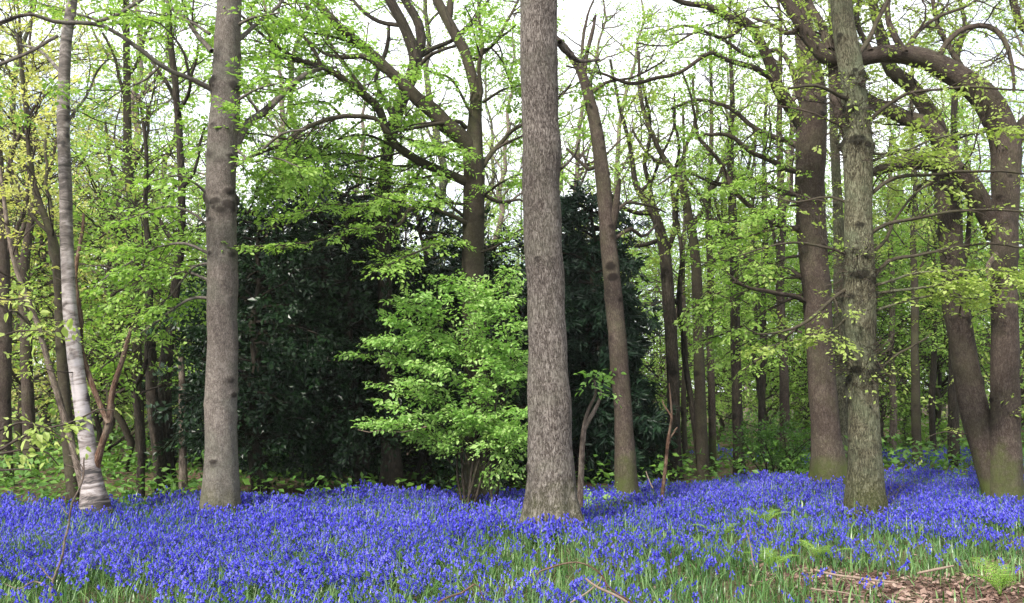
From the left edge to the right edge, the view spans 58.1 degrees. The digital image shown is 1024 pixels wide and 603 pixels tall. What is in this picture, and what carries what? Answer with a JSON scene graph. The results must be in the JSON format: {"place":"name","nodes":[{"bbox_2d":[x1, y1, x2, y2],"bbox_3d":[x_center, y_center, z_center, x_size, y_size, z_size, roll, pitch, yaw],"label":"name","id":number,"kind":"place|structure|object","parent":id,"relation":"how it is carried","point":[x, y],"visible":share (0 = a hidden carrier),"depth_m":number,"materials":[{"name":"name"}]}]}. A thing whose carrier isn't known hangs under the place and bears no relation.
{"place":"outdoors","nodes":[
{"label":"outdoors","id":0,"kind":"place"},
{"bbox_2d":[0,392,1023,602],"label":"ground","id":1,"kind":"structure","parent":0,"point":[723,469],"depth_m":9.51,"materials":[{"name":"plant"}]},
{"bbox_2d":[0,24,81,326],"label":"woodland tree","id":2,"kind":"object","parent":1,"relation":"on","point":[29,81],"visible":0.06,"depth_m":45.68,"materials":[{"name":"green plant"}]},
{"bbox_2d":[5,455,84,601],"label":"dead sapling","id":3,"kind":"object","parent":1,"relation":"on","point":[66,533],"visible":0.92,"depth_m":6.76,"materials":[{"name":"brown wood"}]},
{"bbox_2d":[0,0,91,477],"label":"young tree","id":4,"kind":"object","parent":1,"relation":"on","point":[27,399],"visible":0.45,"depth_m":17.06,"materials":[{"name":"green plant"}]},
{"bbox_2d":[0,85,91,491],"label":"leaning sapling","id":5,"kind":"object","parent":1,"relation":"on","point":[51,374],"visible":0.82,"depth_m":11.92,"materials":[{"name":"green plant"}]},
{"bbox_2d":[0,0,93,486],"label":"young tree","id":6,"kind":"object","parent":1,"relation":"on","point":[5,376],"visible":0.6,"depth_m":15.55,"materials":[{"name":"green plant"}]},
{"bbox_2d":[1,84,92,420],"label":"hazel tree","id":7,"kind":"object","parent":1,"relation":"on","point":[45,384],"visible":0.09,"depth_m":22.36,"materials":[{"name":"green plant"}]},
{"bbox_2d":[0,4,119,509],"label":"slender tree","id":8,"kind":"object","parent":1,"relation":"on","point":[47,227],"visible":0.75,"depth_m":12.64,"materials":[{"name":"green plant"}]},
{"bbox_2d":[0,0,127,438],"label":"woodland tree","id":9,"kind":"object","parent":1,"relation":"on","point":[12,104],"visible":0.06,"depth_m":30.23,"materials":[{"name":"green plant"}]},
{"bbox_2d":[0,0,165,517],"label":"birch tree","id":10,"kind":"object","parent":1,"relation":"on","point":[93,491],"visible":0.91,"depth_m":11.23,"materials":[{"name":"green plant"}]},
{"bbox_2d":[0,0,165,467],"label":"hazel tree","id":11,"kind":"object","parent":1,"relation":"on","point":[18,427],"visible":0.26,"depth_m":19.03,"materials":[{"name":"green plant"}]},
{"bbox_2d":[2,32,163,450],"bbox_3d":[-11.877,-1.414,24.509,6.176,11.186,6.075,5,-7,-40],"label":"hazel tree","id":12,"kind":"object","parent":1,"relation":"on","point":[45,420],"visible":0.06,"depth_m":23.87,"materials":[{"name":"green plant"}]},
{"bbox_2d":[43,20,155,318],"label":"woodland tree","id":13,"kind":"object","parent":1,"relation":"on","point":[94,103],"visible":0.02,"depth_m":44.30,"materials":[{"name":"green plant"}]},
{"bbox_2d":[9,101,204,455],"bbox_3d":[-8.664,-0.289,19.732,5.458,8.019,5.266,1,-6,-14],"label":"hazel tree","id":14,"kind":"object","parent":1,"relation":"on","point":[98,426],"visible":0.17,"depth_m":19.30,"materials":[{"name":"green plant"}]},
{"bbox_2d":[14,68,206,455],"bbox_3d":[-9.827,-0.966,22.142,5.352,9.693,5.264,-1,-6,15],"label":"hazel tree","id":15,"kind":"object","parent":1,"relation":"on","point":[114,419],"visible":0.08,"depth_m":22.05,"materials":[{"name":"green plant"}]},
{"bbox_2d":[4,0,239,437],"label":"woodland tree","id":16,"kind":"object","parent":1,"relation":"on","point":[133,97],"visible":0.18,"depth_m":26.84,"materials":[{"name":"green plant"}]},
{"bbox_2d":[37,0,207,470],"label":"young tree","id":17,"kind":"object","parent":1,"relation":"on","point":[127,122],"visible":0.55,"depth_m":18.37,"materials":[{"name":"green plant"}]},
{"bbox_2d":[49,95,206,494],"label":"young tree","id":18,"kind":"object","parent":1,"relation":"on","point":[155,429],"visible":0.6,"depth_m":14.27,"materials":[{"name":"green plant"}]},
{"bbox_2d":[10,12,247,471],"bbox_3d":[-7.688,-1.105,18.273,5.401,9.305,5.639,3,-6,-26],"label":"hazel tree","id":19,"kind":"object","parent":1,"relation":"on","point":[128,434],"visible":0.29,"depth_m":17.74,"materials":[{"name":"green plant"}]},
{"bbox_2d":[56,0,216,430],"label":"woodland tree","id":20,"kind":"object","parent":1,"relation":"on","point":[174,132],"visible":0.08,"depth_m":37.24,"materials":[{"name":"green plant"}]},
{"bbox_2d":[86,270,202,497],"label":"slender tree","id":21,"kind":"object","parent":1,"relation":"on","point":[141,457],"visible":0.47,"depth_m":13.65,"materials":[{"name":"green plant"}]},
{"bbox_2d":[73,0,245,490],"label":"young tree","id":22,"kind":"object","parent":1,"relation":"on","point":[165,396],"visible":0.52,"depth_m":14.64,"materials":[{"name":"green plant"}]},
{"bbox_2d":[52,62,266,436],"bbox_3d":[-7.336,-0.710,19.959,5.104,8.794,5.329,-5,-8,44],"label":"hazel tree","id":23,"kind":"object","parent":1,"relation":"on","point":[181,288],"visible":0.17,"depth_m":19.68,"materials":[{"name":"green plant"}]},
{"bbox_2d":[178,356,188,497],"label":"slender tree","id":24,"kind":"object","parent":1,"relation":"on","point":[182,455],"visible":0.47,"depth_m":13.41,"materials":[{"name":"brown plant"}]},
{"bbox_2d":[0,0,391,522],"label":"knotty tree","id":25,"kind":"object","parent":1,"relation":"on","point":[221,477],"visible":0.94,"depth_m":11.31,"materials":[{"name":"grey plant"}]},
{"bbox_2d":[131,283,271,472],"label":"holly tree","id":26,"kind":"object","parent":1,"relation":"on","point":[175,396],"visible":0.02,"depth_m":18.16,"materials":[{"name":"green plant"}]},
{"bbox_2d":[141,80,261,301],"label":"woodland tree","id":27,"kind":"object","parent":1,"relation":"on","point":[202,171],"visible":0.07,"depth_m":29.77,"materials":[{"name":"green plant"}]},
{"bbox_2d":[144,189,362,495],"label":"holly tree","id":28,"kind":"object","parent":1,"relation":"on","point":[253,437],"visible":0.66,"depth_m":13.37,"materials":[{"name":"green plant"}]},
{"bbox_2d":[164,0,365,345],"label":"woodland tree","id":29,"kind":"object","parent":1,"relation":"on","point":[284,128],"visible":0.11,"depth_m":28.11,"materials":[{"name":"green plant"}]},
{"bbox_2d":[158,203,372,478],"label":"holly tree","id":30,"kind":"object","parent":1,"relation":"on","point":[201,336],"visible":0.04,"depth_m":17.29,"materials":[{"name":"green plant"}]},
{"bbox_2d":[175,0,374,229],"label":"woodland tree","id":31,"kind":"object","parent":1,"relation":"on","point":[293,50],"visible":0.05,"depth_m":33.19,"materials":[{"name":"green plant"}]},
{"bbox_2d":[238,103,424,489],"bbox_3d":[-3.019,0.057,14.809,3.739,6.379,3.438,0,-5,0],"label":"holly tree","id":32,"kind":"object","parent":1,"relation":"on","point":[326,250],"visible":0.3,"depth_m":14.25,"materials":[{"name":"green plant"}]},
{"bbox_2d":[241,173,450,489],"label":"holly tree","id":33,"kind":"object","parent":1,"relation":"on","point":[357,440],"visible":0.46,"depth_m":14.08,"materials":[{"name":"green plant"}]},
{"bbox_2d":[307,0,434,243],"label":"woodland tree","id":34,"kind":"object","parent":1,"relation":"on","point":[362,125],"visible":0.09,"depth_m":27.01,"materials":[{"name":"green plant"}]},
{"bbox_2d":[302,210,453,475],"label":"holly tree","id":35,"kind":"object","parent":1,"relation":"on","point":[373,363],"visible":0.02,"depth_m":17.43,"materials":[{"name":"green plant"}]},
{"bbox_2d":[173,0,621,506],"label":"beech tree","id":36,"kind":"object","parent":1,"relation":"on","point":[468,143],"visible":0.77,"depth_m":13.03,"materials":[{"name":"green plant"}]},
{"bbox_2d":[314,0,507,489],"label":"shaded tree","id":37,"kind":"object","parent":1,"relation":"on","point":[417,51],"visible":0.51,"depth_m":14.46,"materials":[{"name":"green plant"}]},
{"bbox_2d":[331,179,527,489],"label":"holly tree","id":38,"kind":"object","parent":1,"relation":"on","point":[424,456],"visible":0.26,"depth_m":15.40,"materials":[{"name":"green plant"}]},
{"bbox_2d":[334,265,527,510],"bbox_3d":[-0.939,1.238,12.286,3.040,3.384,1.714,0,-5,0],"label":"beech bush","id":39,"kind":"object","parent":1,"relation":"on","point":[487,430],"visible":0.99,"depth_m":12.30,"materials":[{"name":"green plant"}]},
{"bbox_2d":[353,0,521,307],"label":"woodland tree","id":40,"kind":"object","parent":1,"relation":"on","point":[435,135],"visible":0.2,"depth_m":31.49,"materials":[{"name":"green plant"}]},
{"bbox_2d":[376,229,526,474],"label":"holly tree","id":41,"kind":"object","parent":1,"relation":"on","point":[441,230],"visible":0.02,"depth_m":18.50,"materials":[{"name":"green plant"}]},
{"bbox_2d":[435,16,522,265],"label":"woodland tree","id":42,"kind":"object","parent":1,"relation":"on","point":[486,84],"visible":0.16,"depth_m":46.20,"materials":[{"name":"green plant"}]},
{"bbox_2d":[400,216,584,492],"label":"holly tree","id":43,"kind":"object","parent":1,"relation":"on","point":[490,262],"visible":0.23,"depth_m":14.91,"materials":[{"name":"green plant"}]},
{"bbox_2d":[0,444,1023,602],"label":"bluebells","id":44,"kind":"object","parent":1,"relation":"on","point":[179,557],"visible":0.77,"depth_m":9.45,"materials":[{"name":"blue plant"}]},
{"bbox_2d":[0,288,132,491],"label":"hazel sapling","id":45,"kind":"object","parent":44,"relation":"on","point":[39,423],"visible":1,"depth_m":7.56,"materials":[{"name":"green plant"}]},
{"bbox_2d":[0,410,1023,511],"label":"undergrowth","id":46,"kind":"object","parent":1,"relation":"on","point":[112,463],"visible":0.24,"depth_m":15.25,"materials":[{"name":"green plant"}]},
{"bbox_2d":[437,0,587,277],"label":"woodland tree","id":47,"kind":"object","parent":1,"relation":"on","point":[503,167],"visible":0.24,"depth_m":28.25,"materials":[{"name":"green plant"}]},
{"bbox_2d":[16,117,1023,420],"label":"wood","id":48,"kind":"object","parent":1,"relation":"on","point":[648,289],"visible":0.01,"depth_m":52.55,"materials":[{"name":"green plant"}]},
{"bbox_2d":[450,266,608,473],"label":"holly tree","id":49,"kind":"object","parent":1,"relation":"on","point":[521,297],"visible":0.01,"depth_m":18.13,"materials":[{"name":"green plant"}]},
{"bbox_2d":[496,0,613,262],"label":"woodland tree","id":50,"kind":"object","parent":1,"relation":"on","point":[561,171],"visible":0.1,"depth_m":34.86,"materials":[{"name":"green plant"}]},
{"bbox_2d":[518,0,608,537],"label":"tall tree","id":51,"kind":"object","parent":1,"relation":"on","point":[551,488],"visible":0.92,"depth_m":10.18,"materials":[{"name":"brown plant"}]},
{"bbox_2d":[504,266,662,462],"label":"holly tree","id":52,"kind":"object","parent":1,"relation":"on","point":[652,355],"depth_m":19.48,"materials":[{"name":"green plant"}]},
{"bbox_2d":[484,0,683,295],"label":"woodland tree","id":53,"kind":"object","parent":1,"relation":"on","point":[578,173],"visible":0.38,"depth_m":27.06,"materials":[{"name":"green plant"}]},
{"bbox_2d":[522,177,664,478],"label":"yew tree","id":54,"kind":"object","parent":1,"relation":"on","point":[577,249],"visible":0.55,"depth_m":16.27,"materials":[{"name":"green plant"}]},
{"bbox_2d":[574,368,625,507],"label":"forked sapling","id":55,"kind":"object","parent":1,"relation":"on","point":[585,425],"visible":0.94,"depth_m":11.27,"materials":[{"name":"brown plant"}]},
{"bbox_2d":[496,0,719,317],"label":"woodland tree","id":56,"kind":"object","parent":1,"relation":"on","point":[632,68],"visible":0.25,"depth_m":34.10,"materials":[{"name":"green plant"}]},
{"bbox_2d":[568,347,680,484],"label":"yew tree","id":57,"kind":"object","parent":1,"relation":"on","point":[649,429],"visible":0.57,"depth_m":16.01,"materials":[{"name":"green plant"}]},
{"bbox_2d":[561,145,693,401],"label":"hazel tree","id":58,"kind":"object","parent":1,"relation":"on","point":[643,296],"visible":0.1,"depth_m":30.94,"materials":[{"name":"green plant"}]},
{"bbox_2d":[557,0,703,507],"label":"leaning tree","id":59,"kind":"object","parent":1,"relation":"on","point":[625,467],"visible":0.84,"depth_m":13.24,"materials":[{"name":"brown plant"}]},
{"bbox_2d":[569,26,708,479],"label":"crooked tree","id":60,"kind":"object","parent":1,"relation":"on","point":[670,326],"visible":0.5,"depth_m":17.05,"materials":[{"name":"green plant"}]},
{"bbox_2d":[631,93,704,463],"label":"slender tree","id":61,"kind":"object","parent":1,"relation":"on","point":[683,420],"visible":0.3,"depth_m":19.88,"materials":[{"name":"green plant"}]},
{"bbox_2d":[659,383,677,507],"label":"dead sapling","id":62,"kind":"object","parent":1,"relation":"on","point":[668,440],"visible":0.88,"depth_m":12.26,"materials":[{"name":"brown plant"}]},
{"bbox_2d":[644,164,719,466],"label":"slender tree","id":63,"kind":"object","parent":1,"relation":"on","point":[678,303],"visible":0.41,"depth_m":17.41,"materials":[{"name":"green plant"}]},
{"bbox_2d":[610,160,771,412],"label":"hazel tree","id":64,"kind":"object","parent":1,"relation":"on","point":[661,368],"visible":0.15,"depth_m":27.01,"materials":[{"name":"green plant"}]},
{"bbox_2d":[608,5,774,481],"bbox_3d":[3.365,-1.042,16.834,3.099,8.760,2.661,0,-5,0],"label":"bowed tree","id":65,"kind":"object","parent":1,"relation":"on","point":[700,393],"visible":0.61,"depth_m":16.62,"materials":[{"name":"green plant"}]},
{"bbox_2d":[617,130,791,441],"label":"hazel tree","id":66,"kind":"object","parent":1,"relation":"on","point":[662,391],"visible":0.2,"depth_m":23.18,"materials":[{"name":"green plant"}]},
{"bbox_2d":[566,0,847,492],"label":"limbed tree","id":67,"kind":"object","parent":1,"relation":"on","point":[828,460],"visible":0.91,"depth_m":14.67,"materials":[{"name":"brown plant"}]},
{"bbox_2d":[655,13,762,472],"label":"slender tree","id":68,"kind":"object","parent":1,"relation":"on","point":[711,414],"visible":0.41,"depth_m":18.50,"materials":[{"name":"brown plant"}]},
{"bbox_2d":[645,186,797,441],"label":"hazel tree","id":69,"kind":"object","parent":1,"relation":"on","point":[721,420],"visible":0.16,"depth_m":27.73,"materials":[{"name":"green plant"}]},
{"bbox_2d":[678,33,775,427],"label":"woodland tree","id":70,"kind":"object","parent":1,"relation":"on","point":[722,143],"visible":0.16,"depth_m":38.48,"materials":[{"name":"green plant"}]},
{"bbox_2d":[681,235,789,413],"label":"hazel tree","id":71,"kind":"object","parent":1,"relation":"on","point":[750,382],"visible":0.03,"depth_m":33.59,"materials":[{"name":"green plant"}]},
{"bbox_2d":[690,75,790,418],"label":"woodland tree","id":72,"kind":"object","parent":1,"relation":"on","point":[739,202],"visible":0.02,"depth_m":50.44,"materials":[{"name":"green plant"}]},
{"bbox_2d":[703,79,796,457],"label":"slender tree","id":73,"kind":"object","parent":1,"relation":"on","point":[761,386],"visible":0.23,"depth_m":21.03,"materials":[{"name":"green plant"}]},
{"bbox_2d":[678,0,833,475],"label":"slender tree","id":74,"kind":"object","parent":1,"relation":"on","point":[737,411],"visible":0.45,"depth_m":17.25,"materials":[{"name":"green plant"}]},
{"bbox_2d":[707,203,805,439],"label":"hazel tree","id":75,"kind":"object","parent":1,"relation":"on","point":[770,423],"visible":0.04,"depth_m":29.78,"materials":[{"name":"green plant"}]},
{"bbox_2d":[651,161,883,437],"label":"hazel tree","id":76,"kind":"object","parent":1,"relation":"on","point":[770,390],"visible":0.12,"depth_m":25.29,"materials":[{"name":"green plant"}]},
{"bbox_2d":[727,403,810,478],"bbox_3d":[4.720,2.533,16.281,1.907,1.464,1.994,0,-5,0],"label":"shrub","id":77,"kind":"object","parent":1,"relation":"on","point":[772,441],"visible":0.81,"depth_m":16.15,"materials":[{"name":"green plant"}]},
{"bbox_2d":[707,0,842,465],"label":"slender tree","id":78,"kind":"object","parent":1,"relation":"on","point":[784,387],"visible":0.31,"depth_m":19.16,"materials":[{"name":"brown plant"}]},
{"bbox_2d":[696,0,906,436],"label":"woodland tree","id":79,"kind":"object","parent":1,"relation":"on","point":[793,128],"visible":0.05,"depth_m":30.84,"materials":[{"name":"green plant"}]},
{"bbox_2d":[612,540,1023,602],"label":"leaf litter","id":80,"kind":"object","parent":1,"relation":"on","point":[924,591],"visible":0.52,"depth_m":7.56,"materials":[{"name":"brown plant"}]},
{"bbox_2d":[965,557,1020,595],"bbox_3d":[3.904,2.253,7.463,0.415,0.256,0.710,-4,-6,34],"label":"fern","id":81,"kind":"object","parent":80,"relation":"on","point":[1001,583],"visible":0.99,"depth_m":7.52,"materials":[{"name":"green plant"}]},
{"bbox_2d":[715,183,928,451],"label":"hazel tree","id":82,"kind":"object","parent":1,"relation":"on","point":[797,312],"visible":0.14,"depth_m":22.84,"materials":[{"name":"green plant"}]},
{"bbox_2d":[767,163,928,423],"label":"hazel tree","id":83,"kind":"object","parent":1,"relation":"on","point":[831,285],"visible":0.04,"depth_m":26.03,"materials":[{"name":"green plant"}]},
{"bbox_2d":[778,0,920,460],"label":"slender tree","id":84,"kind":"object","parent":1,"relation":"on","point":[838,225],"visible":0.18,"depth_m":17.58,"materials":[{"name":"green plant"}]},
{"bbox_2d":[695,0,1023,502],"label":"twin stem tree","id":85,"kind":"object","parent":1,"relation":"on","point":[992,433],"visible":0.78,"depth_m":12.96,"materials":[{"name":"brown plant"}]},
{"bbox_2d":[741,145,984,434],"bbox_3d":[8.184,-0.030,22.325,5.252,7.996,5.443,-1,-5,11],"label":"hazel tree","id":86,"kind":"object","parent":1,"relation":"on","point":[801,314],"visible":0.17,"depth_m":21.76,"materials":[{"name":"green plant"}]},
{"bbox_2d":[725,0,1023,521],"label":"oak tree","id":87,"kind":"object","parent":1,"relation":"on","point":[858,293],"visible":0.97,"depth_m":11.76,"materials":[{"name":"green plant"}]},
{"bbox_2d":[767,160,990,456],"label":"hazel tree","id":88,"kind":"object","parent":1,"relation":"on","point":[882,412],"visible":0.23,"depth_m":20.68,"materials":[{"name":"green plant"}]},
{"bbox_2d":[842,136,924,459],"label":"slender tree","id":89,"kind":"object","parent":1,"relation":"on","point":[893,423],"visible":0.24,"depth_m":20.93,"materials":[{"name":"green plant"}]},
{"bbox_2d":[829,439,945,524],"bbox_3d":[4.573,2.211,11.151,1.404,1.153,1.572,0,-5,0],"label":"bramble tangle","id":90,"kind":"object","parent":1,"relation":"on","point":[886,490],"visible":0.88,"depth_m":11.22,"materials":[{"name":"green plant"}]},
{"bbox_2d":[826,135,987,440],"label":"hazel tree","id":91,"kind":"object","parent":1,"relation":"on","point":[904,437],"visible":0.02,"depth_m":27.74,"materials":[{"name":"green plant"}]},
{"bbox_2d":[864,64,958,420],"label":"woodland tree","id":92,"kind":"object","parent":1,"relation":"on","point":[892,133],"visible":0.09,"depth_m":40.95,"materials":[{"name":"green plant"}]},
{"bbox_2d":[876,37,965,467],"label":"slender tree","id":93,"kind":"object","parent":1,"relation":"on","point":[915,408],"visible":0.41,"depth_m":18.98,"materials":[{"name":"green plant"}]},
{"bbox_2d":[885,407,961,451],"bbox_3d":[10.018,3.147,22.256,1.623,1.224,1.700,4,-6,-34],"label":"shrub","id":94,"kind":"object","parent":1,"relation":"on","point":[924,437],"visible":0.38,"depth_m":22.13,"materials":[{"name":"green plant"}]},
{"bbox_2d":[828,141,1023,452],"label":"hazel tree","id":95,"kind":"object","parent":1,"relation":"on","point":[941,381],"visible":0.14,"depth_m":23.35,"materials":[{"name":"green plant"}]},
{"bbox_2d":[830,85,1023,435],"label":"hazel tree","id":96,"kind":"object","parent":1,"relation":"on","point":[938,406],"visible":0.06,"depth_m":22.63,"materials":[{"name":"green plant"}]},
{"bbox_2d":[872,21,990,382],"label":"woodland tree","id":97,"kind":"object","parent":1,"relation":"on","point":[964,114],"visible":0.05,"depth_m":33.13,"materials":[{"name":"green plant"}]},
{"bbox_2d":[896,105,981,453],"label":"slender tree","id":98,"kind":"object","parent":1,"relation":"on","point":[932,393],"visible":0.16,"depth_m":20.89,"materials":[{"name":"green plant"}]},
{"bbox_2d":[877,98,1023,414],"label":"hazel tree","id":99,"kind":"object","parent":1,"relation":"on","point":[963,148],"visible":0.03,"depth_m":25.88,"materials":[{"name":"green plant"}]},
{"bbox_2d":[890,0,1023,379],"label":"woodland tree","id":100,"kind":"object","parent":1,"relation":"on","point":[965,138],"visible":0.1,"depth_m":39.39,"materials":[{"name":"green plant"}]},
{"bbox_2d":[895,161,1023,426],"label":"hazel tree","id":101,"kind":"object","parent":1,"relation":"on","point":[983,264],"visible":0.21,"depth_m":20.28,"materials":[{"name":"green plant"}]},
{"bbox_2d":[902,56,1023,413],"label":"hazel tree","id":102,"kind":"object","parent":1,"relation":"on","point":[1020,259],"visible":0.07,"depth_m":23.10,"materials":[{"name":"green plant"}]},
{"bbox_2d":[915,0,1023,467],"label":"slender tree","id":103,"kind":"object","parent":1,"relation":"on","point":[953,410],"visible":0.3,"depth_m":18.96,"materials":[{"name":"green plant"}]},
{"bbox_2d":[944,0,1023,289],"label":"woodland tree","id":104,"kind":"object","parent":1,"relation":"on","point":[1020,44],"visible":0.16,"depth_m":32.70,"materials":[{"name":"green plant"}]},
{"bbox_2d":[0,0,1023,391],"label":"sky","id":105,"kind":"structure","parent":0,"point":[574,8],"materials":[{"name":"white"}]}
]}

